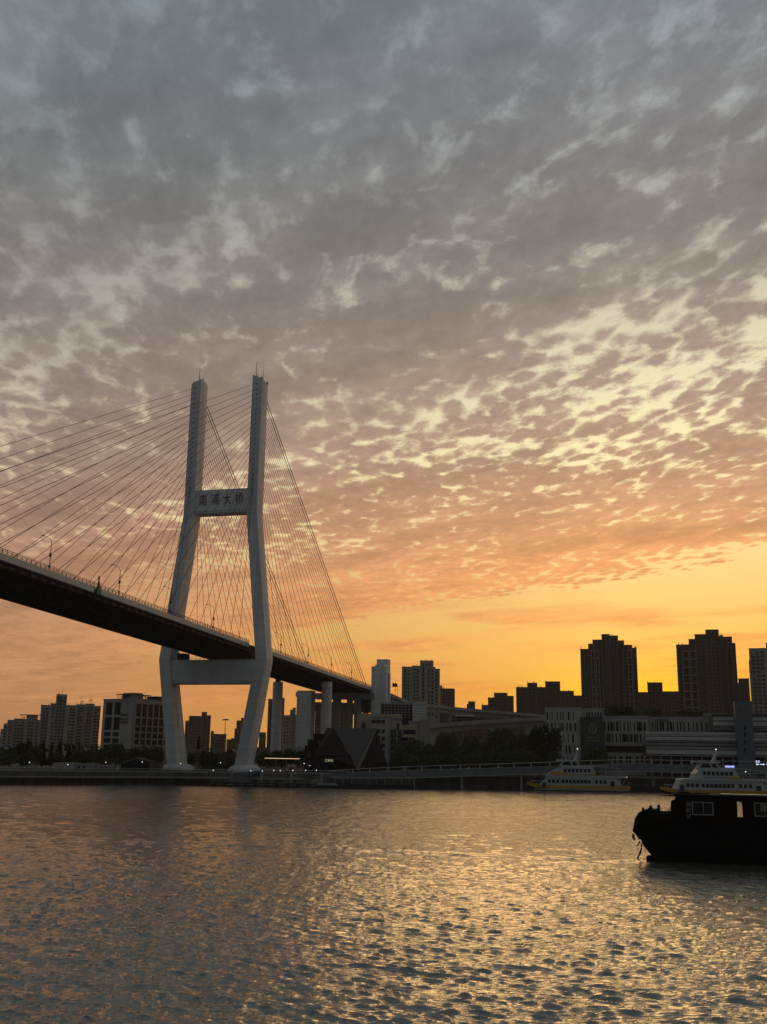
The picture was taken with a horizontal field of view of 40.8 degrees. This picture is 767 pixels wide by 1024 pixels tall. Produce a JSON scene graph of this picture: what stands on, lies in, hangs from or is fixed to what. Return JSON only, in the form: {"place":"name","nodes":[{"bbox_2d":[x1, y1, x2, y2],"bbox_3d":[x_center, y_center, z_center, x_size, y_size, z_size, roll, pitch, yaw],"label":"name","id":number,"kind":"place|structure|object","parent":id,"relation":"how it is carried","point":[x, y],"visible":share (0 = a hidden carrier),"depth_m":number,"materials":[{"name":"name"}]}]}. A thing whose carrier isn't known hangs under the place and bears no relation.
{"place":"outdoors","nodes":[
{"label":"outdoors","id":0,"kind":"place"},
{"bbox_2d":[0,714,39,749],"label":"apartment block","id":1,"kind":"structure","parent":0,"point":[14,732],"depth_m":976.76,"materials":[{"name":"grey concrete"}]},
{"bbox_2d":[37,689,77,757],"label":"apartment block","id":2,"kind":"structure","parent":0,"point":[58,721],"depth_m":949.91,"materials":[{"name":"grey concrete"}]},
{"bbox_2d":[75,700,100,752],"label":"apartment block","id":3,"kind":"structure","parent":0,"point":[88,723],"depth_m":963.95,"materials":[{"name":"grey concrete"}]},
{"bbox_2d":[99,693,166,766],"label":"office building","id":4,"kind":"structure","parent":0,"point":[133,720],"depth_m":426.82,"materials":[{"name":"concrete"}]},
{"bbox_2d":[104,717,111,729],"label":"window","id":5,"kind":"structure","parent":4,"relation":"in","point":[108,720],"depth_m":428.28,"materials":[{"name":"black glass"}]},
{"bbox_2d":[106,702,112,714],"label":"window","id":6,"kind":"structure","parent":4,"relation":"in","point":[109,705],"depth_m":429.64,"materials":[{"name":"black glass"}]},
{"bbox_2d":[113,717,119,729],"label":"window","id":7,"kind":"structure","parent":4,"relation":"in","point":[116,719],"depth_m":425.67,"materials":[{"name":"black glass"}]},
{"bbox_2d":[114,702,120,714],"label":"window","id":8,"kind":"structure","parent":4,"relation":"in","point":[117,704],"depth_m":427.03,"materials":[{"name":"black glass"}]},
{"bbox_2d":[186,749,200,768],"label":"white house","id":9,"kind":"structure","parent":0,"point":[194,752],"depth_m":418.53,"materials":[{"name":"stone"}]},
{"bbox_2d":[185,712,210,751],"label":"apartment block","id":10,"kind":"structure","parent":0,"point":[196,727],"depth_m":1075.83,"materials":[{"name":"grey concrete"}]},
{"bbox_2d":[210,731,226,754],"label":"apartment block","id":11,"kind":"structure","parent":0,"point":[216,743],"depth_m":1054.09,"materials":[{"name":"grey concrete"}]},
{"bbox_2d":[221,749,236,768],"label":"broadleaf tree","id":12,"kind":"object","parent":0,"point":[228,755],"depth_m":413.32,"materials":[{"name":"plant"}]},
{"bbox_2d":[226,738,233,750],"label":"apartment block","id":13,"kind":"structure","parent":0,"point":[229,744],"depth_m":1121.65,"materials":[{"name":"concrete"}]},
{"bbox_2d":[234,718,243,750],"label":"apartment block","id":14,"kind":"structure","parent":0,"point":[237,730],"depth_m":1065.21,"materials":[{"name":"grey concrete"}]},
{"bbox_2d":[259,732,265,746],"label":"apartment block","id":15,"kind":"structure","parent":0,"point":[262,739],"depth_m":878.68,"materials":[{"name":"concrete"}]},
{"bbox_2d":[266,698,284,753],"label":"apartment block","id":16,"kind":"structure","parent":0,"point":[269,721],"depth_m":960.86,"materials":[{"name":"grey concrete"}]},
{"bbox_2d":[281,708,295,752],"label":"apartment block","id":17,"kind":"structure","parent":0,"point":[288,731],"depth_m":939.35,"materials":[{"name":"grey concrete"}]},
{"bbox_2d":[314,711,346,748],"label":"apartment block","id":18,"kind":"structure","parent":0,"point":[318,721],"depth_m":932.48,"materials":[{"name":"concrete"}]},
{"bbox_2d":[314,728,388,771],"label":"folded roof pavilion","id":19,"kind":"structure","parent":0,"point":[332,753],"depth_m":382.46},
{"bbox_2d":[0,758,761,778],"bbox_3d":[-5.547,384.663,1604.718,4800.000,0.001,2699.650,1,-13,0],"label":"ground","id":20,"kind":"structure","parent":0,"point":[45,767],"depth_m":376.79,"materials":[{"name":"grey concrete"}]},
{"bbox_2d":[0,754,14,766],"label":"broadleaf tree","id":21,"kind":"object","parent":20,"relation":"on","point":[9,760],"visible":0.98,"depth_m":376.17,"materials":[{"name":"green plant"}]},
{"bbox_2d":[0,745,17,766],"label":"broadleaf tree","id":22,"kind":"object","parent":20,"relation":"on","point":[12,751],"visible":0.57,"depth_m":390.32,"materials":[{"name":"green plant"}]},
{"bbox_2d":[15,741,32,765],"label":"slender tree","id":23,"kind":"object","parent":20,"relation":"on","point":[21,748],"visible":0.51,"depth_m":397.84,"materials":[{"name":"green plant"}]},
{"bbox_2d":[13,753,36,766],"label":"broadleaf tree","id":24,"kind":"object","parent":20,"relation":"on","point":[25,758],"visible":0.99,"depth_m":379.38,"materials":[{"name":"green plant"}]},
{"bbox_2d":[27,744,43,764],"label":"broadleaf tree","id":25,"kind":"object","parent":20,"relation":"on","point":[35,751],"visible":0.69,"depth_m":392.41,"materials":[{"name":"green plant"}]},
{"bbox_2d":[36,740,46,766],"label":"conifer tree","id":26,"kind":"object","parent":20,"relation":"on","point":[44,754],"visible":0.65,"depth_m":400.17,"materials":[{"name":"green plant"}]},
{"bbox_2d":[46,751,65,765],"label":"broadleaf tree","id":27,"kind":"object","parent":20,"relation":"on","point":[55,758],"visible":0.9,"depth_m":384.58,"materials":[{"name":"green plant"}]},
{"bbox_2d":[64,744,71,762],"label":"conifer tree","id":28,"kind":"object","parent":20,"relation":"on","point":[68,753],"visible":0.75,"depth_m":398.17,"materials":[{"name":"green plant"}]},
{"bbox_2d":[53,763,97,769],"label":"shed","id":29,"kind":"structure","parent":20,"relation":"on","point":[74,766],"depth_m":361.78,"materials":[{"name":"stone"}]},
{"bbox_2d":[67,748,87,763],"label":"broadleaf tree","id":30,"kind":"object","parent":20,"relation":"on","point":[75,757],"visible":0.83,"depth_m":389.08,"materials":[{"name":"green plant"}]},
{"bbox_2d":[79,749,94,763],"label":"broadleaf tree","id":31,"kind":"object","parent":20,"relation":"on","point":[87,754],"visible":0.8,"depth_m":388.02,"materials":[{"name":"green plant"}]},
{"bbox_2d":[89,744,107,767],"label":"broadleaf tree","id":32,"kind":"object","parent":20,"relation":"on","point":[97,754],"visible":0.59,"depth_m":383.61,"materials":[{"name":"green plant"}]},
{"bbox_2d":[100,743,130,767],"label":"domed tree","id":33,"kind":"object","parent":20,"relation":"on","point":[116,752],"visible":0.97,"depth_m":379.72,"materials":[{"name":"green plant"}]},
{"bbox_2d":[124,747,138,758],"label":"broadleaf tree","id":34,"kind":"object","parent":20,"relation":"on","point":[131,751],"visible":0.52,"depth_m":386.89,"materials":[{"name":"green plant"}]},
{"bbox_2d":[119,758,163,770],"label":"hangar","id":35,"kind":"structure","parent":20,"relation":"on","point":[144,763],"depth_m":363.19,"materials":[{"name":"grey metal"}]},
{"bbox_2d":[133,744,153,759],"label":"broadleaf tree","id":36,"kind":"object","parent":20,"relation":"on","point":[147,754],"visible":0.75,"depth_m":384.27,"materials":[{"name":"green plant"}]},
{"bbox_2d":[149,744,164,762],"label":"broadleaf tree","id":37,"kind":"object","parent":20,"relation":"on","point":[158,754],"visible":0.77,"depth_m":387.96,"materials":[{"name":"green plant"}]},
{"bbox_2d":[187,753,199,765],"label":"broadleaf tree","id":38,"kind":"object","parent":20,"relation":"on","point":[191,759],"visible":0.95,"depth_m":404.60,"materials":[{"name":"green plant"}]},
{"bbox_2d":[0,365,405,770],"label":"cable stayed bridge","id":39,"kind":"structure","parent":20,"relation":"on","point":[231,660],"depth_m":390.32,"materials":[{"name":"paint"}]},
{"bbox_2d":[93,576,101,594],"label":"navigation marker","id":40,"kind":"object","parent":39,"relation":"attached to","point":[97,590],"visible":1,"depth_m":277.39,"materials":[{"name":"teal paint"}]},
{"bbox_2d":[198,747,212,767],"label":"broadleaf tree","id":41,"kind":"object","parent":20,"relation":"on","point":[204,755],"visible":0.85,"depth_m":412.45,"materials":[{"name":"green plant"}]},
{"bbox_2d":[207,752,222,767],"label":"broadleaf tree","id":42,"kind":"object","parent":20,"relation":"on","point":[213,759],"visible":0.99,"depth_m":405.62,"materials":[{"name":"green plant"}]},
{"bbox_2d":[254,747,268,762],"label":"apartment block","id":43,"kind":"structure","parent":20,"relation":"on","point":[260,750],"depth_m":740.60,"materials":[{"name":"brown brick"}]},
{"bbox_2d":[256,750,272,768],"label":"broadleaf tree","id":44,"kind":"object","parent":20,"relation":"on","point":[262,761],"visible":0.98,"depth_m":391.96,"materials":[{"name":"green plant"}]},
{"bbox_2d":[0,741,540,765],"bbox_3d":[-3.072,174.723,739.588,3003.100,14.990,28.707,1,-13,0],"label":"distant wood","id":45,"kind":"object","parent":20,"relation":"on","point":[73,746],"visible":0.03,"depth_m":736.91,"materials":[{"name":"green plant"}]},
{"bbox_2d":[268,750,285,769],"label":"domed tree","id":46,"kind":"object","parent":20,"relation":"on","point":[278,754],"visible":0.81,"depth_m":395.22,"materials":[{"name":"green plant"}]},
{"bbox_2d":[265,758,304,772],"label":"promenade canopy","id":47,"kind":"object","parent":20,"relation":"on","point":[286,761],"visible":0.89,"depth_m":361.74,"materials":[{"name":"white metal"}]},
{"bbox_2d":[281,748,297,769],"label":"broadleaf tree","id":48,"kind":"object","parent":20,"relation":"on","point":[289,753],"visible":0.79,"depth_m":399.80,"materials":[{"name":"green plant"}]},
{"bbox_2d":[294,746,304,769],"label":"broadleaf tree","id":49,"kind":"object","parent":20,"relation":"on","point":[301,753],"visible":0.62,"depth_m":401.49,"materials":[{"name":"green plant"}]},
{"bbox_2d":[304,734,324,770],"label":"annexe","id":50,"kind":"structure","parent":20,"relation":"on","point":[311,747],"depth_m":393.38,"materials":[{"name":"black"}]},
{"bbox_2d":[315,702,370,727],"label":"interchange beam","id":51,"kind":"structure","parent":20,"relation":"on","point":[366,707],"depth_m":622.75,"materials":[{"name":"concrete"}]},
{"bbox_2d":[381,703,412,724],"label":"glazed link","id":52,"kind":"object","parent":20,"relation":"on","point":[405,710],"visible":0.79,"depth_m":462.18,"materials":[{"name":"grey glass"}]},
{"bbox_2d":[388,747,410,770],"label":"broadleaf tree","id":53,"kind":"object","parent":20,"relation":"on","point":[396,756],"visible":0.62,"depth_m":372.73,"materials":[{"name":"green plant"}]},
{"bbox_2d":[394,739,420,756],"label":"broadleaf tree","id":54,"kind":"object","parent":20,"relation":"on","point":[410,744],"visible":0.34,"depth_m":382.13,"materials":[{"name":"green plant"}]},
{"bbox_2d":[398,753,423,769],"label":"broadleaf tree","id":55,"kind":"object","parent":20,"relation":"on","point":[410,761],"visible":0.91,"depth_m":360.96,"materials":[{"name":"green plant"}]},
{"bbox_2d":[409,719,429,769],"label":"service block","id":56,"kind":"structure","parent":20,"relation":"on","point":[422,729],"depth_m":440.59,"materials":[{"name":"grey concrete"}]},
{"bbox_2d":[412,702,426,720],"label":"louvred block","id":57,"kind":"structure","parent":56,"relation":"on","point":[419,710],"depth_m":452.13,"materials":[{"name":"metal"}]},
{"bbox_2d":[402,659,439,745],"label":"apartment block","id":58,"kind":"structure","parent":20,"relation":"on","point":[421,683],"depth_m":869.43,"materials":[{"name":"grey concrete"}]},
{"bbox_2d":[412,740,438,769],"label":"broadleaf tree","id":59,"kind":"object","parent":20,"relation":"on","point":[424,751],"visible":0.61,"depth_m":373.40,"materials":[{"name":"green plant"}]},
{"bbox_2d":[420,752,451,769],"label":"broadleaf tree","id":60,"kind":"object","parent":20,"relation":"on","point":[433,760],"visible":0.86,"depth_m":364.69,"materials":[{"name":"green plant"}]},
{"bbox_2d":[431,732,462,767],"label":"domed tree","id":61,"kind":"object","parent":20,"relation":"on","point":[445,745],"visible":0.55,"depth_m":378.34,"materials":[{"name":"green plant"}]},
{"bbox_2d":[440,686,454,706],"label":"apartment block","id":62,"kind":"structure","parent":20,"relation":"on","point":[447,696],"depth_m":916.97,"materials":[{"name":"concrete"}]},
{"bbox_2d":[449,751,478,768],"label":"broadleaf tree","id":63,"kind":"object","parent":20,"relation":"on","point":[457,759],"visible":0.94,"depth_m":360.65,"materials":[{"name":"green plant"}]},
{"bbox_2d":[390,693,544,741],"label":"viaduct","id":64,"kind":"object","parent":20,"relation":"on","point":[450,712],"visible":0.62,"depth_m":645.68,"materials":[{"name":"grey concrete"}]},
{"bbox_2d":[459,736,485,768],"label":"domed tree","id":65,"kind":"object","parent":20,"relation":"on","point":[471,745],"visible":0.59,"depth_m":376.66,"materials":[{"name":"green plant"}]},
{"bbox_2d":[430,717,544,768],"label":"viaduct","id":66,"kind":"object","parent":20,"relation":"on","point":[527,725],"visible":0.59,"depth_m":505.52,"materials":[{"name":"grey concrete"}]},
{"bbox_2d":[455,715,474,720],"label":"bus","id":67,"kind":"object","parent":66,"relation":"on","point":[464,717],"visible":0.93,"depth_m":506.43,"materials":[{"name":"metal"}]},
{"bbox_2d":[473,749,507,767],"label":"broadleaf tree","id":68,"kind":"object","parent":20,"relation":"on","point":[488,760],"visible":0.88,"depth_m":362.86,"materials":[{"name":"green plant"}]},
{"bbox_2d":[482,693,513,711],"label":"apartment block","id":69,"kind":"structure","parent":20,"relation":"on","point":[500,702],"depth_m":1034.36,"materials":[{"name":"grey concrete"}]},
{"bbox_2d":[480,728,517,767],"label":"domed tree","id":70,"kind":"object","parent":20,"relation":"on","point":[500,739],"visible":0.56,"depth_m":384.32,"materials":[{"name":"green plant"}]},
{"bbox_2d":[496,749,525,775],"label":"broadleaf tree","id":71,"kind":"object","parent":20,"relation":"on","point":[510,758],"visible":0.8,"depth_m":362.64,"materials":[{"name":"green plant"}]},
{"bbox_2d":[508,734,533,765],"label":"domed tree","id":72,"kind":"object","parent":20,"relation":"on","point":[521,740],"visible":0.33,"depth_m":380.76,"materials":[{"name":"green plant"}]},
{"bbox_2d":[517,749,542,775],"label":"broadleaf tree","id":73,"kind":"object","parent":20,"relation":"on","point":[529,756],"visible":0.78,"depth_m":363.85,"materials":[{"name":"green plant"}]},
{"bbox_2d":[525,723,549,774],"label":"slender tree","id":74,"kind":"object","parent":20,"relation":"on","point":[536,737],"visible":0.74,"depth_m":377.48,"materials":[{"name":"green plant"}]},
{"bbox_2d":[516,681,581,747],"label":"apartment block","id":75,"kind":"structure","parent":20,"relation":"on","point":[533,698],"depth_m":967.17,"materials":[{"name":"concrete"}]},
{"bbox_2d":[542,727,561,765],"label":"slender tree","id":76,"kind":"object","parent":20,"relation":"on","point":[553,738],"visible":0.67,"depth_m":372.90,"materials":[{"name":"green plant"}]},
{"bbox_2d":[544,750,563,765],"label":"broadleaf tree","id":77,"kind":"object","parent":20,"relation":"on","point":[552,758],"visible":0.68,"depth_m":360.54,"materials":[{"name":"green plant"}]},
{"bbox_2d":[545,707,605,774],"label":"slit window building","id":78,"kind":"structure","parent":20,"relation":"on","point":[581,730],"depth_m":420.61,"materials":[{"name":"concrete"}]},
{"bbox_2d":[579,747,614,775],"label":"domed tree","id":79,"kind":"object","parent":20,"relation":"on","point":[596,753],"visible":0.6,"depth_m":360.67,"materials":[{"name":"green plant"}]},
{"bbox_2d":[603,714,709,774],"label":"slit window building","id":80,"kind":"structure","parent":20,"relation":"on","point":[624,737],"depth_m":421.78,"materials":[{"name":"concrete"}]},
{"bbox_2d":[604,706,622,714],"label":"roof bush","id":81,"kind":"object","parent":80,"relation":"on","point":[615,710],"visible":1,"depth_m":424.95,"materials":[{"name":"green plant"}]},
{"bbox_2d":[617,706,638,713],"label":"roof bush","id":82,"kind":"object","parent":80,"relation":"on","point":[626,710],"visible":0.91,"depth_m":426.02,"materials":[{"name":"green plant"}]},
{"bbox_2d":[641,708,665,716],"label":"roof bush","id":83,"kind":"object","parent":80,"relation":"on","point":[656,711],"visible":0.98,"depth_m":426.93,"materials":[{"name":"green plant"}]},
{"bbox_2d":[673,710,695,716],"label":"roof bush","id":84,"kind":"object","parent":80,"relation":"on","point":[684,713],"visible":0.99,"depth_m":428.48,"materials":[{"name":"green plant"}]},
{"bbox_2d":[638,682,679,717],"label":"apartment block","id":85,"kind":"structure","parent":20,"relation":"on","point":[657,696],"depth_m":947.71,"materials":[{"name":"concrete"}]},
{"bbox_2d":[645,701,766,777],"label":"striped terminal","id":86,"kind":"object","parent":20,"relation":"on","point":[739,733],"visible":0.69,"depth_m":396.93,"materials":[{"name":"concrete"}]},
{"bbox_2d":[738,678,749,700],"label":"apartment block","id":87,"kind":"structure","parent":20,"relation":"on","point":[744,689],"depth_m":928.29,"materials":[{"name":"concrete"}]},
{"bbox_2d":[749,643,766,712],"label":"apartment block","id":88,"kind":"structure","parent":20,"relation":"on","point":[758,669],"depth_m":795.38,"materials":[{"name":"grey concrete"}]},
{"bbox_2d":[0,784,766,1023],"bbox_3d":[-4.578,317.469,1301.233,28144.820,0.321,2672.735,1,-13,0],"label":"water","id":89,"kind":"structure","parent":0,"point":[157,904],"depth_m":71.30,"materials":[{"name":"grey liquid"}]},
{"bbox_2d":[210,771,322,786],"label":"pontoon","id":90,"kind":"object","parent":89,"relation":"on","point":[231,781],"visible":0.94,"depth_m":336.59,"materials":[{"name":"grey metal"}]},
{"bbox_2d":[232,766,262,777],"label":"gangway","id":91,"kind":"object","parent":90,"relation":"on","point":[247,774],"visible":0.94,"depth_m":345.08,"materials":[{"name":"metal"}]},
{"bbox_2d":[0,770,675,788],"bbox_3d":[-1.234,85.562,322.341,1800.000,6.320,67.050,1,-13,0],"label":"quay wall","id":92,"kind":"structure","parent":89,"relation":"in","point":[37,777],"depth_m":346.95,"materials":[{"name":"concrete"}]},
{"bbox_2d":[0,767,174,770],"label":"handrail","id":93,"kind":"object","parent":92,"relation":"on","point":[94,768],"visible":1,"depth_m":338.95,"materials":[{"name":"metal"}]},
{"bbox_2d":[177,769,340,772],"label":"handrail","id":94,"kind":"object","parent":92,"relation":"on","point":[263,770],"visible":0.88,"depth_m":349.22,"materials":[{"name":"metal"}]},
{"bbox_2d":[332,773,413,788],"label":"landing stage","id":95,"kind":"object","parent":89,"relation":"in","point":[361,780],"visible":0.97,"depth_m":335.60,"materials":[{"name":"grey concrete"}]},
{"bbox_2d":[324,759,766,788],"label":"raised walkway","id":96,"kind":"structure","parent":89,"relation":"in","point":[652,768],"depth_m":347.63,"materials":[{"name":"concrete"}]},
{"bbox_2d":[527,748,630,791],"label":"ferry","id":97,"kind":"object","parent":89,"relation":"on","point":[572,775],"visible":0.99,"depth_m":338.77,"materials":[{"name":"yellow paint"}]},
{"bbox_2d":[628,783,671,791],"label":"ferry dock","id":98,"kind":"object","parent":89,"relation":"in","point":[646,788],"visible":0.35,"depth_m":341.88,"materials":[{"name":"grey metal"}]},
{"bbox_2d":[632,790,766,865],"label":"old river boat","id":99,"kind":"object","parent":89,"relation":"on","point":[700,827],"visible":1,"depth_m":108.74,"materials":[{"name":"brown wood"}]},
{"bbox_2d":[660,749,766,795],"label":"ferry","id":100,"kind":"object","parent":89,"relation":"on","point":[710,777],"visible":0.94,"depth_m":308.44,"materials":[{"name":"yellow paint"}]},
{"bbox_2d":[0,0,766,748],"label":"sky","id":101,"kind":"structure","parent":0,"point":[494,272],"materials":[{"name":"grey"}]},
{"bbox_2d":[356,713,415,770],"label":"arched gable building","id":102,"kind":"structure","parent":0,"point":[392,730],"depth_m":421.50,"materials":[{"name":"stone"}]},
{"bbox_2d":[440,714,517,748],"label":"apartment block","id":103,"kind":"structure","parent":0,"point":[481,734],"depth_m":881.24,"materials":[{"name":"grey concrete"}]},
{"bbox_2d":[580,634,638,712],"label":"residential tower","id":104,"kind":"structure","parent":0,"point":[609,674],"depth_m":862.11,"materials":[{"name":"concrete"}]},
{"bbox_2d":[582,673,637,709],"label":"lower windows","id":105,"kind":"structure","parent":104,"relation":"in","point":[604,673],"depth_m":858.62,"materials":[{"name":"black glass"}]},
{"bbox_2d":[676,629,738,716],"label":"residential tower","id":106,"kind":"structure","parent":0,"point":[707,672],"depth_m":851.77,"materials":[{"name":"concrete"}]},
{"bbox_2d":[680,669,733,716],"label":"lower windows","id":107,"kind":"structure","parent":106,"relation":"in","point":[717,669],"depth_m":848.21,"materials":[{"name":"black glass"}]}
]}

